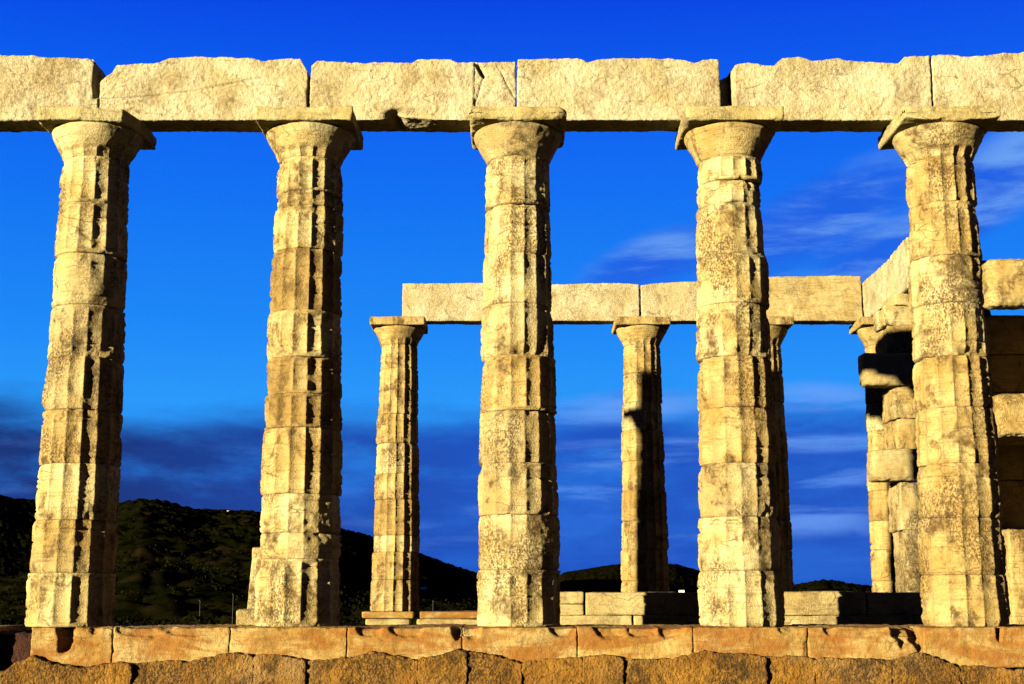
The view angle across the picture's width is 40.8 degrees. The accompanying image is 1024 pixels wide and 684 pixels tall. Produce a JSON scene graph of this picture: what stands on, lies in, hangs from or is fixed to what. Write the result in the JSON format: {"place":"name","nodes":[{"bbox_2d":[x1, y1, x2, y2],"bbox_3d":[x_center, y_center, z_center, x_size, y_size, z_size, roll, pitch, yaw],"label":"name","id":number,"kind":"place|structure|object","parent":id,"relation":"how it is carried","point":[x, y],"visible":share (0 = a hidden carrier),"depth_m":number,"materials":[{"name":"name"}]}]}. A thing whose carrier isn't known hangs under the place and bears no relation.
{"place":"outdoors","nodes":[
{"label":"outdoors","id":0,"kind":"place"},
{"bbox_2d":[0,494,871,629],"bbox_3d":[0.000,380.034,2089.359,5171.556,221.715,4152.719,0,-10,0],"label":"hills","id":1,"kind":"structure","parent":0,"point":[17,518],"depth_m":292.81,"materials":[{"name":"green plant"}]},
{"bbox_2d":[0,500,863,624],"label":"scrub","id":2,"kind":"object","parent":1,"relation":"on","point":[358,618],"visible":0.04,"depth_m":216.24,"materials":[{"name":"green plant"}]},
{"bbox_2d":[0,664,1023,670],"bbox_3d":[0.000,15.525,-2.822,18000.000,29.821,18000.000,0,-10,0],"label":"ground","id":3,"kind":"structure","parent":0,"point":[4,667],"depth_m":17.05,"materials":[{"name":"brown stone"}]},
{"bbox_2d":[365,618,412,624],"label":"footing block","id":4,"kind":"structure","parent":3,"relation":"on","point":[387,621],"depth_m":26.55,"materials":[{"name":"stone"}]},
{"bbox_2d":[362,611,417,618],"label":"step block","id":5,"kind":"structure","parent":4,"relation":"on","point":[381,614],"depth_m":27.03,"materials":[{"name":"stone"}]},
{"bbox_2d":[370,316,427,611],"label":"column","id":6,"kind":"structure","parent":5,"relation":"on","point":[395,574],"depth_m":27.89,"materials":[{"name":"stone"}]},
{"bbox_2d":[402,283,483,324],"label":"beam","id":7,"kind":"structure","parent":6,"relation":"on","point":[446,303],"depth_m":28.79,"materials":[{"name":"stone"}]},
{"bbox_2d":[417,618,476,624],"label":"footing block","id":8,"kind":"structure","parent":3,"relation":"on","point":[466,621],"depth_m":26.55,"materials":[{"name":"stone"}]},
{"bbox_2d":[420,611,477,618],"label":"step block","id":9,"kind":"structure","parent":8,"relation":"on","point":[451,614],"depth_m":27.03,"materials":[{"name":"stone"}]},
{"bbox_2d":[0,648,1023,683],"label":"foundation wall","id":10,"kind":"structure","parent":3,"relation":"on","point":[457,666],"depth_m":14.72,"materials":[{"name":"brown stone"}]},
{"bbox_2d":[0,625,25,664],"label":"step block","id":11,"kind":"structure","parent":10,"relation":"on","point":[12,627],"depth_m":15.75,"materials":[{"name":"stone"}]},
{"bbox_2d":[0,629,31,664],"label":"broken rock","id":12,"kind":"object","parent":10,"relation":"on","point":[15,645],"visible":0.39,"depth_m":15.07,"materials":[{"name":"brown stone"}]},
{"bbox_2d":[30,624,141,666],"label":"step block","id":13,"kind":"structure","parent":10,"relation":"on","point":[81,646],"depth_m":14.85,"materials":[{"name":"stone"}]},
{"bbox_2d":[25,106,156,626],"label":"column","id":14,"kind":"structure","parent":13,"relation":"on","point":[71,580],"depth_m":15.72,"materials":[{"name":"beige stone"}]},
{"bbox_2d":[0,55,105,132],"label":"beam","id":15,"kind":"structure","parent":14,"relation":"on","point":[29,84],"depth_m":16.60,"materials":[{"name":"stone"}]},
{"bbox_2d":[99,56,310,132],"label":"beam","id":16,"kind":"structure","parent":14,"relation":"on","point":[206,94],"depth_m":16.59,"materials":[{"name":"stone"}]},
{"bbox_2d":[112,624,244,663],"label":"step block","id":17,"kind":"structure","parent":10,"relation":"on","point":[184,643],"depth_m":14.85,"materials":[{"name":"stone"}]},
{"bbox_2d":[229,625,354,660],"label":"step block","id":18,"kind":"structure","parent":10,"relation":"on","point":[315,643],"depth_m":14.85,"materials":[{"name":"stone"}]},
{"bbox_2d":[236,609,254,624],"bbox_3d":[-2.935,3.180,15.932,0.453,0.196,0.400,0,-10,0],"label":"loose block","id":19,"kind":"object","parent":18,"relation":"on","point":[245,616],"depth_m":15.74,"materials":[{"name":"stone"}]},
{"bbox_2d":[247,547,259,608],"bbox_3d":[-2.777,3.204,16.370,0.752,1.520,0.328,0,-10,0],"label":"standing stone","id":20,"kind":"object","parent":19,"relation":"on","point":[252,598],"visible":0.12,"depth_m":16.29,"materials":[{"name":"beige stone"}]},
{"bbox_2d":[254,106,363,626],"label":"column","id":21,"kind":"structure","parent":18,"relation":"on","point":[297,580],"depth_m":15.70,"materials":[{"name":"beige stone"}]},
{"bbox_2d":[310,59,516,132],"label":"beam","id":22,"kind":"structure","parent":21,"relation":"on","point":[431,95],"depth_m":16.60,"materials":[{"name":"stone"}]},
{"bbox_2d":[347,624,465,659],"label":"step block","id":23,"kind":"structure","parent":10,"relation":"on","point":[415,641],"depth_m":14.86,"materials":[{"name":"stone"}]},
{"bbox_2d":[462,624,576,662],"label":"step block","id":24,"kind":"structure","parent":10,"relation":"on","point":[521,644],"depth_m":14.85,"materials":[{"name":"stone"}]},
{"bbox_2d":[469,106,566,626],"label":"column","id":25,"kind":"structure","parent":24,"relation":"on","point":[518,578],"depth_m":15.70,"materials":[{"name":"beige stone"}]},
{"bbox_2d":[517,58,720,131],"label":"beam","id":26,"kind":"structure","parent":25,"relation":"on","point":[628,95],"depth_m":16.59,"materials":[{"name":"stone"}]},
{"bbox_2d":[573,624,692,658],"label":"step block","id":27,"kind":"structure","parent":10,"relation":"on","point":[653,641],"depth_m":14.86,"materials":[{"name":"stone"}]},
{"bbox_2d":[682,624,806,656],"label":"step block","id":28,"kind":"structure","parent":10,"relation":"on","point":[789,640],"depth_m":14.85,"materials":[{"name":"stone"}]},
{"bbox_2d":[675,106,784,626],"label":"column","id":29,"kind":"structure","parent":28,"relation":"on","point":[740,582],"depth_m":15.71,"materials":[{"name":"beige stone"}]},
{"bbox_2d":[720,56,931,132],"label":"beam","id":30,"kind":"structure","parent":29,"relation":"on","point":[832,95],"depth_m":16.59,"materials":[{"name":"stone"}]},
{"bbox_2d":[792,624,922,659],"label":"step block","id":31,"kind":"structure","parent":10,"relation":"on","point":[866,641],"depth_m":14.86,"materials":[{"name":"stone"}]},
{"bbox_2d":[897,624,1023,667],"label":"step block","id":32,"kind":"structure","parent":10,"relation":"on","point":[987,646],"depth_m":14.85,"materials":[{"name":"stone"}]},
{"bbox_2d":[878,105,1010,626],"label":"column","id":33,"kind":"structure","parent":32,"relation":"on","point":[961,554],"depth_m":15.72,"materials":[{"name":"stone"}]},
{"bbox_2d":[929,52,1023,131],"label":"beam","id":34,"kind":"structure","parent":33,"relation":"on","point":[989,80],"depth_m":16.60,"materials":[{"name":"stone"}]},
{"bbox_2d":[560,591,922,624],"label":"wall","id":35,"kind":"structure","parent":3,"relation":"on","point":[800,607],"depth_m":17.62,"materials":[{"name":"stone"}]},
{"bbox_2d":[858,293,921,591],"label":"pier","id":36,"kind":"structure","parent":3,"relation":"on","point":[890,363],"depth_m":25.59,"materials":[{"name":"stone"}]},
{"bbox_2d":[980,258,1023,624],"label":"pier","id":37,"kind":"structure","parent":3,"relation":"on","point":[1003,283],"depth_m":19.32,"materials":[{"name":"stone"}]},
{"bbox_3d":[2.061,5.474,27.681,1.295,0.148,1.345,0,-10,0],"label":"step block","id":38,"kind":"object","parent":3,"relation":"on","visible":0},
{"bbox_2d":[612,316,670,591],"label":"column","id":39,"kind":"structure","parent":38,"relation":"on","point":[644,556],"depth_m":27.95,"materials":[{"name":"stone"}]},
{"bbox_2d":[550,283,638,324],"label":"beam","id":40,"kind":"structure","parent":39,"relation":"on","point":[591,303],"depth_m":28.79,"materials":[{"name":"stone"}]},
{"bbox_3d":[5.860,5.475,27.682,1.289,0.147,1.344,0,-10,0],"label":"step block","id":41,"kind":"object","parent":3,"relation":"on","visible":0},
{"bbox_2d":[767,316,794,591],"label":"column","id":42,"kind":"structure","parent":41,"relation":"on","point":[780,326],"depth_m":28.00,"materials":[{"name":"stone"}]},
{"bbox_2d":[639,282,698,324],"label":"beam","id":43,"kind":"structure","parent":42,"relation":"on","point":[676,302],"depth_m":28.79,"materials":[{"name":"stone"}]},
{"bbox_2d":[766,275,862,324],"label":"beam","id":44,"kind":"structure","parent":42,"relation":"on","point":[816,300],"depth_m":28.80,"materials":[{"name":"stone"}]},
{"bbox_3d":[7.408,5.474,27.683,1.794,0.147,1.344,0,-10,0],"label":"step block","id":45,"kind":"object","parent":3,"relation":"on","visible":0},
{"bbox_2d":[849,316,911,592],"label":"column","id":46,"kind":"structure","parent":45,"relation":"on","point":[882,560],"depth_m":27.91,"materials":[{"name":"stone"}]},
{"bbox_2d":[861,237,910,316],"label":"beam","id":47,"kind":"structure","parent":46,"relation":"on","point":[884,282],"depth_m":26.95,"materials":[{"name":"stone"}]},
{"bbox_2d":[0,0,1023,585],"label":"sky","id":48,"kind":"structure","parent":0,"point":[202,206],"materials":[{"name":"blue"}]}
]}

